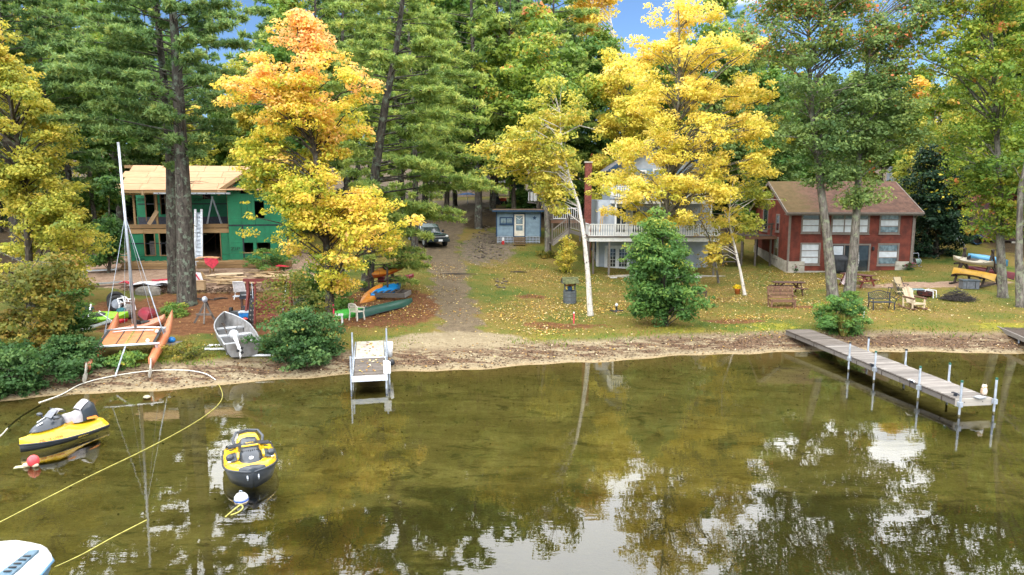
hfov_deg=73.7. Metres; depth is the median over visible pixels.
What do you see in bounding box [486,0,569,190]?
pine tree
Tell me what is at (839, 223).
window
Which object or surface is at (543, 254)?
hosta clump
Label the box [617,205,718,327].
tree
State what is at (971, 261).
kayak
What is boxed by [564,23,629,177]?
broadleaf tree
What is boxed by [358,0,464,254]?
pine tree
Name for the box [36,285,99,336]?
lakeside bush
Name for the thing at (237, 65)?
broadleaf tree
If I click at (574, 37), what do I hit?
pine tree
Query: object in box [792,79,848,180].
broadleaf tree
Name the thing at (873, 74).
broadleaf tree
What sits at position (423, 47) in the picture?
pine tree
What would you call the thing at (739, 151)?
broadleaf tree
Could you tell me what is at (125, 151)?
pine tree
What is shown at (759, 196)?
birch tree
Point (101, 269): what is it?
metal plank
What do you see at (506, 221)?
window
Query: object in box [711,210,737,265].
wooden stairs
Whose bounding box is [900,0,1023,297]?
maple tree
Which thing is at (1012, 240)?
sapling
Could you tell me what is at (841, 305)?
round bush
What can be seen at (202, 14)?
pine tree
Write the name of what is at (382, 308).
canoe
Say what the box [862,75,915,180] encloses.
broadleaf tree
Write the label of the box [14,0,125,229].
pine tree
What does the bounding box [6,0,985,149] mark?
sky
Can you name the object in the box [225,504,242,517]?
rope
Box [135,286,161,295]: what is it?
boulder
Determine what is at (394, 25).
pine tree
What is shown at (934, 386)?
long dock
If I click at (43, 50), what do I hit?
pine tree
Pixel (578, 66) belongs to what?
broadleaf tree
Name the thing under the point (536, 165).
birch tree
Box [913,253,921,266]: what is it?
hose reel
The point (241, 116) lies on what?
broadleaf tree
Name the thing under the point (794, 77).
broadleaf tree
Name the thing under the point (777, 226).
window
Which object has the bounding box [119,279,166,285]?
wrap pile
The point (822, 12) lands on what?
oak tree
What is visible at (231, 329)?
rowing boat
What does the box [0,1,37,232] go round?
pine tree
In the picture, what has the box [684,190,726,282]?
tree
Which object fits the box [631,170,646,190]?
window
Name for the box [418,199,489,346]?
driveway
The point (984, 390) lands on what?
decoy owl
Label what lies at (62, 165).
broadleaf tree
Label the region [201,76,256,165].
broadleaf tree
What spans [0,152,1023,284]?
forest floor
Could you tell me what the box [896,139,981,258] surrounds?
hemlock tree
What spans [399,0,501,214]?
broadleaf tree
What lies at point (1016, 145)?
broadleaf tree
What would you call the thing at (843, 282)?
hammock
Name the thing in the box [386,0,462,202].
pine tree
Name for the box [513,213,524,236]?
screen door
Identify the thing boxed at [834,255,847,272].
covered grill
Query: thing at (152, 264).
lumber stack
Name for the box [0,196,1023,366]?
lawn
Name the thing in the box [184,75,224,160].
pine tree
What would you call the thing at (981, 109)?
broadleaf tree
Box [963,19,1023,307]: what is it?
maple tree
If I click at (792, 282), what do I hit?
picnic table
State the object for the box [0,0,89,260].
pine tree
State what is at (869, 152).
oak tree
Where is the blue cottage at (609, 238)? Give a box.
[585,134,720,277]
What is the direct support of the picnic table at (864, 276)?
on the lawn at (183, 327)
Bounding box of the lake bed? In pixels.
[0,350,1023,574]
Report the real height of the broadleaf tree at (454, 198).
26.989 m
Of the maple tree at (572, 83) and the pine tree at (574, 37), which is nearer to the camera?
the maple tree at (572, 83)
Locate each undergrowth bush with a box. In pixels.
[240,248,299,270]
[286,263,357,311]
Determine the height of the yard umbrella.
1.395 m
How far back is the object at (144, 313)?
32.33 m
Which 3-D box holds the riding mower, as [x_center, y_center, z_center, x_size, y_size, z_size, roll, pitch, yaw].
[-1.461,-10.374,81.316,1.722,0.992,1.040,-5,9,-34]
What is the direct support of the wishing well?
on the lawn at (183, 327)
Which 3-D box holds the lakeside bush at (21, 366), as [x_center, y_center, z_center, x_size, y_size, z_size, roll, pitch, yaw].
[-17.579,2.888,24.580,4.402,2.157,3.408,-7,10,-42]
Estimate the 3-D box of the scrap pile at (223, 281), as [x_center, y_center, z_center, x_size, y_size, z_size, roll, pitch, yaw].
[-16.865,-0.525,41.085,4.056,0.415,2.781,6,10,36]
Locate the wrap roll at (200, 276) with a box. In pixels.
[196,271,205,279]
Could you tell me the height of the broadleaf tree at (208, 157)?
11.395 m
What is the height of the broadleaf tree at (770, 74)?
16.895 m
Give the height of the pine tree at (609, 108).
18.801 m
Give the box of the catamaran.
[82,142,173,382]
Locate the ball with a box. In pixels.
[168,337,175,342]
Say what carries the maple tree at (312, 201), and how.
on the lawn at (183, 327)
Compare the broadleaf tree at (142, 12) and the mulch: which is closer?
the mulch
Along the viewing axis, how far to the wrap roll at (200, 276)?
39.48 m
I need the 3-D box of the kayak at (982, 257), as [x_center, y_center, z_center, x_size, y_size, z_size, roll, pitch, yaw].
[31.527,-1.816,45.276,0.721,0.560,2.500,-15,19,-25]
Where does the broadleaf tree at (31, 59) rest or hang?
on the forest floor
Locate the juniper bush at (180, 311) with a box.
[157,301,189,317]
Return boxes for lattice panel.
[248,298,256,326]
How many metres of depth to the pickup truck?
56.48 m
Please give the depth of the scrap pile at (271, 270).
42.71 m
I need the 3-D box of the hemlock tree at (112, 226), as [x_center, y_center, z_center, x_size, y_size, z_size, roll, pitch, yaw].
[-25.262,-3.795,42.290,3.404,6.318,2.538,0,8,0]
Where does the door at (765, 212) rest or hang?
in the red cottage at (887, 236)
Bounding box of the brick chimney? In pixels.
[583,161,592,262]
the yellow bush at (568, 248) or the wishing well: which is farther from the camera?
the yellow bush at (568, 248)
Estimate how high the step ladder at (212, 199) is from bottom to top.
1.961 m
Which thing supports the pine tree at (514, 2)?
on the lawn at (183, 327)
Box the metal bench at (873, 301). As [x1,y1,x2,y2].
[867,290,896,309]
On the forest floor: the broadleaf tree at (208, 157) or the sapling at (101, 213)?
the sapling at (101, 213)
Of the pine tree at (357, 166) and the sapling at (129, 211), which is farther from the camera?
the pine tree at (357, 166)
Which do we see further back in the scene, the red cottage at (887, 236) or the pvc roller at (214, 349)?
the red cottage at (887, 236)
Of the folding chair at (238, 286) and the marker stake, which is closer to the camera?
the marker stake
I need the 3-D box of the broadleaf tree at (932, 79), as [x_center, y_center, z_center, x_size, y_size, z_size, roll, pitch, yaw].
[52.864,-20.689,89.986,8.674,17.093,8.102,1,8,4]
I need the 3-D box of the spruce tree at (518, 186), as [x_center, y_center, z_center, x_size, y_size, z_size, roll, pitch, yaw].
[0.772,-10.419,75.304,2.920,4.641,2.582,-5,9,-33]
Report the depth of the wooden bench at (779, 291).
39.85 m
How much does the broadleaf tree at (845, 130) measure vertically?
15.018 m
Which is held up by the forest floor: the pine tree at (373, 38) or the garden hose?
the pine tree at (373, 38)
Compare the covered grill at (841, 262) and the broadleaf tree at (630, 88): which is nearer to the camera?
the covered grill at (841, 262)
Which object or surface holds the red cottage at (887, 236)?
on the lawn at (183, 327)
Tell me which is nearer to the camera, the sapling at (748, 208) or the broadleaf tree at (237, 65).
the sapling at (748, 208)
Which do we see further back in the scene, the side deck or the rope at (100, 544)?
the side deck
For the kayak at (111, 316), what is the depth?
32.40 m
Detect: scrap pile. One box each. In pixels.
[204,276,266,283]
[226,271,352,282]
[245,265,304,273]
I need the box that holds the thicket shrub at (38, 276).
[0,250,99,353]
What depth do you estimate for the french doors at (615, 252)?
52.13 m
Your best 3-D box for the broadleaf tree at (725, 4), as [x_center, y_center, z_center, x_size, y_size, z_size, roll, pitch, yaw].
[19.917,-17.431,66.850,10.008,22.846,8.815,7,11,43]
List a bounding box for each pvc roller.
[204,348,224,349]
[246,354,272,356]
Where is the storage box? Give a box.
[958,279,980,288]
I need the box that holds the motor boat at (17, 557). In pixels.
[0,540,54,574]
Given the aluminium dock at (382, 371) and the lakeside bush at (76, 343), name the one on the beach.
the lakeside bush at (76, 343)
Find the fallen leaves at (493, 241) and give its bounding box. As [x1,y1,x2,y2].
[461,225,509,287]
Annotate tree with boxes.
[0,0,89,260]
[0,0,117,249]
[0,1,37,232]
[0,1,75,196]
[0,18,116,307]
[0,21,29,185]
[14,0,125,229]
[24,8,78,177]
[37,0,262,306]
[38,0,138,236]
[46,0,167,231]
[67,0,204,293]
[84,175,131,272]
[104,11,187,173]
[115,22,208,164]
[125,1,199,157]
[156,100,235,165]
[171,46,228,164]
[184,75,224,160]
[196,7,425,325]
[197,39,262,129]
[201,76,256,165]
[219,101,283,170]
[220,47,306,174]
[222,0,366,167]
[232,0,338,170]
[259,0,374,212]
[270,0,329,151]
[306,0,396,223]
[319,0,507,291]
[328,0,410,168]
[328,1,375,180]
[338,2,446,214]
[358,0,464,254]
[366,13,411,173]
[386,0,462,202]
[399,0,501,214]
[405,0,489,205]
[407,0,534,228]
[444,0,588,208]
[458,0,529,210]
[460,0,530,195]
[463,73,607,315]
[472,27,611,208]
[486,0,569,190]
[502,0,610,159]
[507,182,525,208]
[518,0,595,148]
[522,0,537,190]
[537,146,583,255]
[550,1,602,179]
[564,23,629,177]
[565,0,622,157]
[583,40,664,199]
[584,0,818,238]
[584,53,637,156]
[616,58,671,139]
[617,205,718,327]
[642,23,714,162]
[670,0,760,222]
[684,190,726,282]
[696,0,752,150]
[697,23,779,226]
[697,169,786,294]
[726,0,930,296]
[727,50,808,201]
[743,114,805,199]
[749,48,793,149]
[770,42,819,165]
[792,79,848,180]
[793,63,836,170]
[825,70,888,180]
[826,0,945,295]
[840,48,889,125]
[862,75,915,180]
[879,98,975,234]
[891,75,940,166]
[892,62,938,167]
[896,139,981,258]
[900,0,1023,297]
[905,75,980,176]
[929,0,1023,187]
[936,78,957,85]
[944,53,989,166]
[955,0,1023,172]
[959,74,1019,191]
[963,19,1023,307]
[971,67,1023,199]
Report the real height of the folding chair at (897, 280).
1.048 m
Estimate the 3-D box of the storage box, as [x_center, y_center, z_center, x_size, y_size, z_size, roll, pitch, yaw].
[29.264,-0.229,43.703,1.040,0.570,0.680,2,8,12]
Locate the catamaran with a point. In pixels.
(114, 335)
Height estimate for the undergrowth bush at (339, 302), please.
2.732 m
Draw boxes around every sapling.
[1,195,29,224]
[70,190,106,227]
[85,181,112,219]
[106,193,136,219]
[334,176,357,195]
[378,173,400,216]
[501,176,535,208]
[530,169,582,215]
[566,163,584,212]
[572,146,611,197]
[703,157,740,222]
[720,170,756,229]
[883,156,919,223]
[953,188,1023,242]
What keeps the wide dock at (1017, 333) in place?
in the lake water
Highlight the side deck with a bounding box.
[728,223,776,265]
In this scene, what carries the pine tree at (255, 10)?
on the forest floor
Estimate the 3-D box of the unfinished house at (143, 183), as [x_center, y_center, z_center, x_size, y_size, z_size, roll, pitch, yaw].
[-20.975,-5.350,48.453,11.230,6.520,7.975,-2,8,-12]
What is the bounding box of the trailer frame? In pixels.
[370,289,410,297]
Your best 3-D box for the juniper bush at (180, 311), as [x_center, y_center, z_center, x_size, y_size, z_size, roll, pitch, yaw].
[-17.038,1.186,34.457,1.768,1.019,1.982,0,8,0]
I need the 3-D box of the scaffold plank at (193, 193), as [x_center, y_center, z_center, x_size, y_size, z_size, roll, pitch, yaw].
[-20.659,-6.094,44.172,4.583,0.100,0.330,-2,8,-12]
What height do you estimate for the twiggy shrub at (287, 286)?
3.486 m
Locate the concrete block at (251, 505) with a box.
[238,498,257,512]
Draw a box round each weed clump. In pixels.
[99,348,147,371]
[161,339,221,360]
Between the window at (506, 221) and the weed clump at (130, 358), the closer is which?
the weed clump at (130, 358)
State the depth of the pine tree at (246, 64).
61.13 m
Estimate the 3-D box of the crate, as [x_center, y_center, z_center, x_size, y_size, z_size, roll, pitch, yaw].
[-17.850,-0.118,39.106,0.560,0.580,0.400,-1,8,-9]
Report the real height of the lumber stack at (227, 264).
0.465 m
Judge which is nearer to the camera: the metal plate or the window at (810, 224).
the metal plate
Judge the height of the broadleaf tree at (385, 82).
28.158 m
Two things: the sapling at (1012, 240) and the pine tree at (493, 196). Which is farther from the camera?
the pine tree at (493, 196)
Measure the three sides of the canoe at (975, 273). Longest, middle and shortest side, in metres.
2.722 x 0.794 x 0.561 m
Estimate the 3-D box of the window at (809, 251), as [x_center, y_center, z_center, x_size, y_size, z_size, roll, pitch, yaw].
[21.867,-2.436,50.080,1.542,1.702,0.090,0,8,0]
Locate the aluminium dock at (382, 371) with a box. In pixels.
[349,328,394,396]
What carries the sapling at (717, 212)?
on the forest floor
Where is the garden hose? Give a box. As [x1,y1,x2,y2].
[38,369,215,402]
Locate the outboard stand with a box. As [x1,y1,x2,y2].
[193,296,215,323]
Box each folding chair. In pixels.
[232,281,245,299]
[892,281,903,296]
[893,277,907,294]
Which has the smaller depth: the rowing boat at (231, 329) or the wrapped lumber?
the rowing boat at (231, 329)
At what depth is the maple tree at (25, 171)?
33.80 m
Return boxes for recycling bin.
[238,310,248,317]
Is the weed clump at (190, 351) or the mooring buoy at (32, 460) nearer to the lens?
the mooring buoy at (32, 460)
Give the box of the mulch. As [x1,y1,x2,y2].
[120,285,272,295]
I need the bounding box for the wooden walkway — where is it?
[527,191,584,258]
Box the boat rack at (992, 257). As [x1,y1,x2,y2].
[949,248,996,287]
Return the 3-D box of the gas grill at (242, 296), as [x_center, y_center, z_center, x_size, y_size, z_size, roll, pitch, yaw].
[-13.877,0.704,35.406,1.085,1.000,0.585,-2,8,-11]
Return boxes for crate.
[196,280,205,289]
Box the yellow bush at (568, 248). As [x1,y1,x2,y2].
[554,235,577,272]
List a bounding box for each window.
[500,217,512,224]
[614,206,627,234]
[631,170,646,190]
[631,206,651,234]
[653,169,665,183]
[772,237,778,259]
[775,214,779,232]
[799,243,820,265]
[800,215,820,233]
[831,215,869,234]
[876,243,899,265]
[878,215,900,234]
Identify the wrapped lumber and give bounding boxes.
[195,256,220,272]
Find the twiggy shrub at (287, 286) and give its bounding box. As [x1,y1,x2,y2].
[250,269,340,327]
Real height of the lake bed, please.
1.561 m
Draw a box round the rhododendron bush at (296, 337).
[240,305,348,371]
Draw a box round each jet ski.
[19,399,109,451]
[221,429,277,487]
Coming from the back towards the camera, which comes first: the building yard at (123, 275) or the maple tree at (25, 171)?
the building yard at (123, 275)
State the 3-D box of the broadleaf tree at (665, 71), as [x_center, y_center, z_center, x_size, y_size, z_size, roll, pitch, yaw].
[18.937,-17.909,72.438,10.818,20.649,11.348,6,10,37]
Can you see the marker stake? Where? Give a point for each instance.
(573, 324)
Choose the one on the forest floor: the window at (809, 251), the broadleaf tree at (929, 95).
the broadleaf tree at (929, 95)
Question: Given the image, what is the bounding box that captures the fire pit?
[916,290,934,296]
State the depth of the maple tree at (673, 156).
40.55 m
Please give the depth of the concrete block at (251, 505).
16.89 m
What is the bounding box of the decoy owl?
[980,384,987,395]
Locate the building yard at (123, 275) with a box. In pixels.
[75,245,347,292]
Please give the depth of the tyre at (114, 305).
34.47 m
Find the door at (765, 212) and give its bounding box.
[761,205,768,231]
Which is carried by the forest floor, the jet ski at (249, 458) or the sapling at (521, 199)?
the sapling at (521, 199)
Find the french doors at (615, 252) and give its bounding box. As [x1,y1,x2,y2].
[604,246,629,268]
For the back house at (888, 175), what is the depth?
94.06 m
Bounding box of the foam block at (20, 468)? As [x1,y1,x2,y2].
[13,465,31,472]
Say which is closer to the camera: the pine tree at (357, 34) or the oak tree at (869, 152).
the oak tree at (869, 152)
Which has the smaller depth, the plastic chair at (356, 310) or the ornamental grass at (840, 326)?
the ornamental grass at (840, 326)
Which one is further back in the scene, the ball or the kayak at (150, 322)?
the kayak at (150, 322)
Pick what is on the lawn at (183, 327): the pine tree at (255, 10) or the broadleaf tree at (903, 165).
the broadleaf tree at (903, 165)
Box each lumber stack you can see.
[120,260,166,268]
[196,260,291,267]
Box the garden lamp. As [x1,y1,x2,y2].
[609,303,622,311]
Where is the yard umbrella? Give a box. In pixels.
[458,192,474,203]
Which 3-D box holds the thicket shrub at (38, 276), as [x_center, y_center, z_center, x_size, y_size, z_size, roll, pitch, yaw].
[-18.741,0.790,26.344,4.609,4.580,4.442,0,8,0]
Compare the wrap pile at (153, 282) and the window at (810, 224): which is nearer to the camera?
the wrap pile at (153, 282)
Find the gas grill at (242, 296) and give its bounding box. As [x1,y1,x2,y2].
[233,291,253,309]
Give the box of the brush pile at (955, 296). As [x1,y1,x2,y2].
[936,287,977,301]
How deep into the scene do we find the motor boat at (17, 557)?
12.06 m
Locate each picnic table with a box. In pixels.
[769,281,807,295]
[838,272,878,287]
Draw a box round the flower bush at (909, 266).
[902,262,915,270]
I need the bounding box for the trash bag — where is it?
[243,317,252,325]
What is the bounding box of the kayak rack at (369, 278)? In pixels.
[365,267,391,289]
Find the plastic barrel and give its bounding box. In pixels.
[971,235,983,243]
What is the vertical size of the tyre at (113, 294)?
0.847 m
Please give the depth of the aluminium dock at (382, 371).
26.29 m
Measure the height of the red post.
2.567 m
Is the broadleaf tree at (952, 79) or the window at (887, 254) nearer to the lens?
the window at (887, 254)
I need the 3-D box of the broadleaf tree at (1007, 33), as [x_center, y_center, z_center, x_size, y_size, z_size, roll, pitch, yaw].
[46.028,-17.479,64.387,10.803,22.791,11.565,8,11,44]
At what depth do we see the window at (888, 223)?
49.81 m
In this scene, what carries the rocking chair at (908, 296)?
on the lawn at (183, 327)
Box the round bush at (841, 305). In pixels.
[811,293,873,336]
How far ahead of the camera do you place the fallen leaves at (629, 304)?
39.29 m
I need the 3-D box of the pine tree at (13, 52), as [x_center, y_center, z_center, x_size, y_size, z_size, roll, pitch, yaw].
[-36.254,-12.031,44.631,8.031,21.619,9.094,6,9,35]
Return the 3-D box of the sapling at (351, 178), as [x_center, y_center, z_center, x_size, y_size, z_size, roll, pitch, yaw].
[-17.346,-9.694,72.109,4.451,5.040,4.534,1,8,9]
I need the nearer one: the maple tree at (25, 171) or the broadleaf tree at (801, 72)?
the maple tree at (25, 171)
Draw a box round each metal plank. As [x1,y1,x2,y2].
[87,268,116,270]
[90,280,128,284]
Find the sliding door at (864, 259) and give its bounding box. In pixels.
[833,244,870,270]
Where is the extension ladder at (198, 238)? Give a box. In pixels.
[194,209,202,264]
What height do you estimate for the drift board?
0.080 m
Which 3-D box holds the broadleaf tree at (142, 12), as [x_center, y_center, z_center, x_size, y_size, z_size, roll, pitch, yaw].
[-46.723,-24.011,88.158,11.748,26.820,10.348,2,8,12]
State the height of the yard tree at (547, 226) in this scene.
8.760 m
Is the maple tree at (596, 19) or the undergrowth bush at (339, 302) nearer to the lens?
the undergrowth bush at (339, 302)
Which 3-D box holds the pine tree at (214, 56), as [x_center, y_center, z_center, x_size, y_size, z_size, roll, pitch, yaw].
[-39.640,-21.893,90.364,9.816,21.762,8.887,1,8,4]
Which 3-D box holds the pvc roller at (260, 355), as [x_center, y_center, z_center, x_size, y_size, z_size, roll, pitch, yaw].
[-10.411,2.760,27.756,1.401,0.100,0.100,0,8,-2]
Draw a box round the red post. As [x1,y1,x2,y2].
[253,282,256,329]
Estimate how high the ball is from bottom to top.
0.259 m
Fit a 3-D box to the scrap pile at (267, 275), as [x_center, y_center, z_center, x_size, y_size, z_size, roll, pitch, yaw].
[-13.525,-0.610,41.195,7.879,0.500,3.459,0,8,0]
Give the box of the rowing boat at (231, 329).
[214,311,259,358]
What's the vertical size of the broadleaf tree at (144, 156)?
20.649 m
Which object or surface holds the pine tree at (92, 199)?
on the forest floor
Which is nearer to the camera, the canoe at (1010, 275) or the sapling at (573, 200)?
the canoe at (1010, 275)
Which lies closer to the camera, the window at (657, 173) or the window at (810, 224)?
the window at (810, 224)
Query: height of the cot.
0.349 m
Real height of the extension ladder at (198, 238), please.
3.649 m
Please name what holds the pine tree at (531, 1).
on the forest floor
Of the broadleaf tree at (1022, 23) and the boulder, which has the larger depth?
the broadleaf tree at (1022, 23)
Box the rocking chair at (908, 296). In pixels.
[898,286,927,309]
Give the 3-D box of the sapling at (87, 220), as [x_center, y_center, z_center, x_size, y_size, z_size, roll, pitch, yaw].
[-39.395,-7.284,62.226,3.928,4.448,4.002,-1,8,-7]
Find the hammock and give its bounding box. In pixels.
[837,273,845,284]
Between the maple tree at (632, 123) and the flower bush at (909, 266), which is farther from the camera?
the maple tree at (632, 123)
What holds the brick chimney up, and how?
on the lawn at (183, 327)
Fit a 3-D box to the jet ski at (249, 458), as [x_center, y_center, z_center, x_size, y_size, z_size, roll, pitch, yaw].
[-6.652,4.333,17.343,1.330,0.920,2.143,-3,8,-24]
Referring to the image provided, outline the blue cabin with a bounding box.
[492,209,543,245]
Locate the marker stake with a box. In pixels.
[571,312,575,325]
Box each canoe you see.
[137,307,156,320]
[358,298,412,318]
[951,267,996,281]
[968,265,1014,279]
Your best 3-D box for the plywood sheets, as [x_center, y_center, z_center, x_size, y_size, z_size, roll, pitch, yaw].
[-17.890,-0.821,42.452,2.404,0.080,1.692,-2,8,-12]
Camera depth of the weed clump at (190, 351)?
27.26 m
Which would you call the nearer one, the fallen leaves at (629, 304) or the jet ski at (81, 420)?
the jet ski at (81, 420)
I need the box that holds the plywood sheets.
[205,272,243,276]
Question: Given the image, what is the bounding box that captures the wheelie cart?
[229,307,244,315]
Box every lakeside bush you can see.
[0,338,102,399]
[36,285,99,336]
[40,333,106,376]
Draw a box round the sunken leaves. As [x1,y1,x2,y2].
[0,353,1023,551]
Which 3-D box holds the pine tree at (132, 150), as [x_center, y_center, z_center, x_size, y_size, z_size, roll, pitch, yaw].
[-30.762,-14.217,60.527,7.854,18.671,6.936,-4,8,-25]
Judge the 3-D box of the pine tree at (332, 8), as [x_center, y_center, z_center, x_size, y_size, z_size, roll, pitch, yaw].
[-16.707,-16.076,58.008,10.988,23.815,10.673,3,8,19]
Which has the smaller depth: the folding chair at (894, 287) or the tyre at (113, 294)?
the tyre at (113, 294)
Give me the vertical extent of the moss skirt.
0.741 m
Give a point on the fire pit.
(926, 293)
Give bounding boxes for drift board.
[165,341,182,345]
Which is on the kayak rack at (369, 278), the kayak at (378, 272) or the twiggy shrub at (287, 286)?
the kayak at (378, 272)
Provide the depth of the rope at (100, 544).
13.78 m
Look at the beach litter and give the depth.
29.49 m
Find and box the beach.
[0,330,1023,401]
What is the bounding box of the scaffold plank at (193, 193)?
[153,192,230,193]
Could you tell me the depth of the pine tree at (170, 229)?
37.50 m
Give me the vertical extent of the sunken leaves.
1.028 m
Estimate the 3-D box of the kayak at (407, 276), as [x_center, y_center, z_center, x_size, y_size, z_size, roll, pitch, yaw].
[-7.104,-0.618,41.794,2.400,0.540,0.721,-5,9,-35]
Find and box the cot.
[80,319,111,329]
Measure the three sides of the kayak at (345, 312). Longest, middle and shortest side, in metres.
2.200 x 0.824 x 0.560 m
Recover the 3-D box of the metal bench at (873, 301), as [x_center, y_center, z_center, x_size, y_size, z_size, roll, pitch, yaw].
[20.573,0.707,38.012,1.363,1.059,0.704,0,8,-2]
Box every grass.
[107,324,1015,365]
[833,313,859,335]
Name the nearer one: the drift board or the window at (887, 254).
the drift board
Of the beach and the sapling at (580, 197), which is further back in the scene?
the sapling at (580, 197)
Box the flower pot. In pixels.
[732,284,741,293]
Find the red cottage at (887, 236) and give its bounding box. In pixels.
[749,181,924,272]
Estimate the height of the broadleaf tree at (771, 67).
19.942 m
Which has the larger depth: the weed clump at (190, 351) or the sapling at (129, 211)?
the sapling at (129, 211)
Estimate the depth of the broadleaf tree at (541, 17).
61.13 m
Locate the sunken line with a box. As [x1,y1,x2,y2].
[7,405,40,427]
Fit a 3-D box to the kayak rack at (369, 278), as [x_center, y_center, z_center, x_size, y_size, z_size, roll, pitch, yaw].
[-7.723,-0.335,39.546,1.190,1.700,1.400,1,8,5]
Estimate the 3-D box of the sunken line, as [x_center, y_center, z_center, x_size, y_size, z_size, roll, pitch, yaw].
[-15.724,4.138,21.939,0.170,0.080,2.294,-2,8,-13]
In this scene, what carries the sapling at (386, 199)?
on the forest floor
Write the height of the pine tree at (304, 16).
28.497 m
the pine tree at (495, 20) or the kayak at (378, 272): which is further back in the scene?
the pine tree at (495, 20)
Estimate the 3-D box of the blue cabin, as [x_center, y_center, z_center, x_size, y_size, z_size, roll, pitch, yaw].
[0.513,-5.133,58.185,4.290,3.041,4.704,0,8,0]
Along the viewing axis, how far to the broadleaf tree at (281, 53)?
52.57 m
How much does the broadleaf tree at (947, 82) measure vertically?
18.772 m
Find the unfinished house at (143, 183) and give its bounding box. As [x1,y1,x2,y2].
[117,165,298,261]
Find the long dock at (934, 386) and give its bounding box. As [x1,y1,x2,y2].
[785,329,997,438]
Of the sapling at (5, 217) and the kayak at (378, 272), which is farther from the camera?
the sapling at (5, 217)
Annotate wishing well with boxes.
[561,277,578,303]
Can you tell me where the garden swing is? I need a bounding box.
[243,279,293,315]
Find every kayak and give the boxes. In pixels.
[84,311,128,322]
[118,314,165,329]
[335,308,360,318]
[360,283,382,302]
[370,283,400,297]
[372,261,403,277]
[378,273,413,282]
[953,255,993,266]
[968,253,1007,266]
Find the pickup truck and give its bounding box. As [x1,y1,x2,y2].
[406,223,449,246]
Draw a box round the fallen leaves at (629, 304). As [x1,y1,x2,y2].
[189,234,1023,361]
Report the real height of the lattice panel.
1.390 m
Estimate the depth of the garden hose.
25.72 m
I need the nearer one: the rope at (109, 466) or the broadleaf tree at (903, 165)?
the rope at (109, 466)
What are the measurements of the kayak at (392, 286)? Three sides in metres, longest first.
2.700 x 0.742 x 0.580 m
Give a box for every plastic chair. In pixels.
[117,296,135,309]
[348,303,364,320]
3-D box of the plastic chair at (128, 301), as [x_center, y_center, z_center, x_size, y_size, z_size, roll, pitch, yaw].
[-19.567,0.774,34.597,0.652,0.914,0.652,-18,-12,27]
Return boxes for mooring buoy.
[27,455,39,479]
[234,490,248,506]
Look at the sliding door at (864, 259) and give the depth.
50.09 m
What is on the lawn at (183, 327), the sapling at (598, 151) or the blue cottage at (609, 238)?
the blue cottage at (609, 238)
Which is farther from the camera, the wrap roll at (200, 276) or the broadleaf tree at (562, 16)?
the broadleaf tree at (562, 16)
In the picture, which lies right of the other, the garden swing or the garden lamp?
the garden lamp
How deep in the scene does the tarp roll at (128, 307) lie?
33.42 m
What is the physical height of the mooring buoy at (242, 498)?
0.360 m
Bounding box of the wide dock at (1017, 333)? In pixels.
[997,326,1023,342]
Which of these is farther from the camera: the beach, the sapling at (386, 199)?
the sapling at (386, 199)
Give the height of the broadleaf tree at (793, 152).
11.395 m
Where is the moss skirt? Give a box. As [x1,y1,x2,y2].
[842,290,860,297]
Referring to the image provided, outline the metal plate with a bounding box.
[973,395,986,398]
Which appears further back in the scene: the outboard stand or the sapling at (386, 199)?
the sapling at (386, 199)
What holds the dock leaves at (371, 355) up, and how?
on the aluminium dock at (382, 371)
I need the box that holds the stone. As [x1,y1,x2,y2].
[143,395,150,399]
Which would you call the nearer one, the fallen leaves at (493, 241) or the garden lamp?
the garden lamp
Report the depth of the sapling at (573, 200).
69.42 m
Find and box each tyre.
[106,291,124,300]
[107,295,124,311]
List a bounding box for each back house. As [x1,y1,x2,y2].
[458,163,508,196]
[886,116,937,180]
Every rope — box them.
[0,384,222,521]
[55,520,146,566]
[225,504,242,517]
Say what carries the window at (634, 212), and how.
in the blue cottage at (609, 238)
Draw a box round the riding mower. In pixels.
[496,196,507,204]
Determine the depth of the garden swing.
32.86 m
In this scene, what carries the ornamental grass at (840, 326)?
on the beach
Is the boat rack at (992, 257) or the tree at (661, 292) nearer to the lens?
the tree at (661, 292)
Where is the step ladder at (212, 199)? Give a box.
[206,196,221,223]
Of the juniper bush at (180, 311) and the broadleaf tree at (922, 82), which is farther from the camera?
the broadleaf tree at (922, 82)
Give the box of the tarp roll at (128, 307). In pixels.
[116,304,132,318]
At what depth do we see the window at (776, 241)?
52.29 m
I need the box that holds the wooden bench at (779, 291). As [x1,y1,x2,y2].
[767,286,796,306]
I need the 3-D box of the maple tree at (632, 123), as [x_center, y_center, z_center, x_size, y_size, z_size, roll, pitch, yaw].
[9.492,-12.413,59.034,7.116,16.848,6.807,-6,10,-37]
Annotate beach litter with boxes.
[0,324,1023,396]
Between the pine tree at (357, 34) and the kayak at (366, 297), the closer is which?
the kayak at (366, 297)
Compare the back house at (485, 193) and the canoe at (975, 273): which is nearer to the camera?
the canoe at (975, 273)
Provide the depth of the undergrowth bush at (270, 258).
43.29 m
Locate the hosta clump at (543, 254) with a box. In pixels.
[535,249,557,258]
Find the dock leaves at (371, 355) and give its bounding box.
[358,341,381,373]
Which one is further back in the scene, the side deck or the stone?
the side deck
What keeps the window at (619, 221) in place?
in the blue cottage at (609, 238)

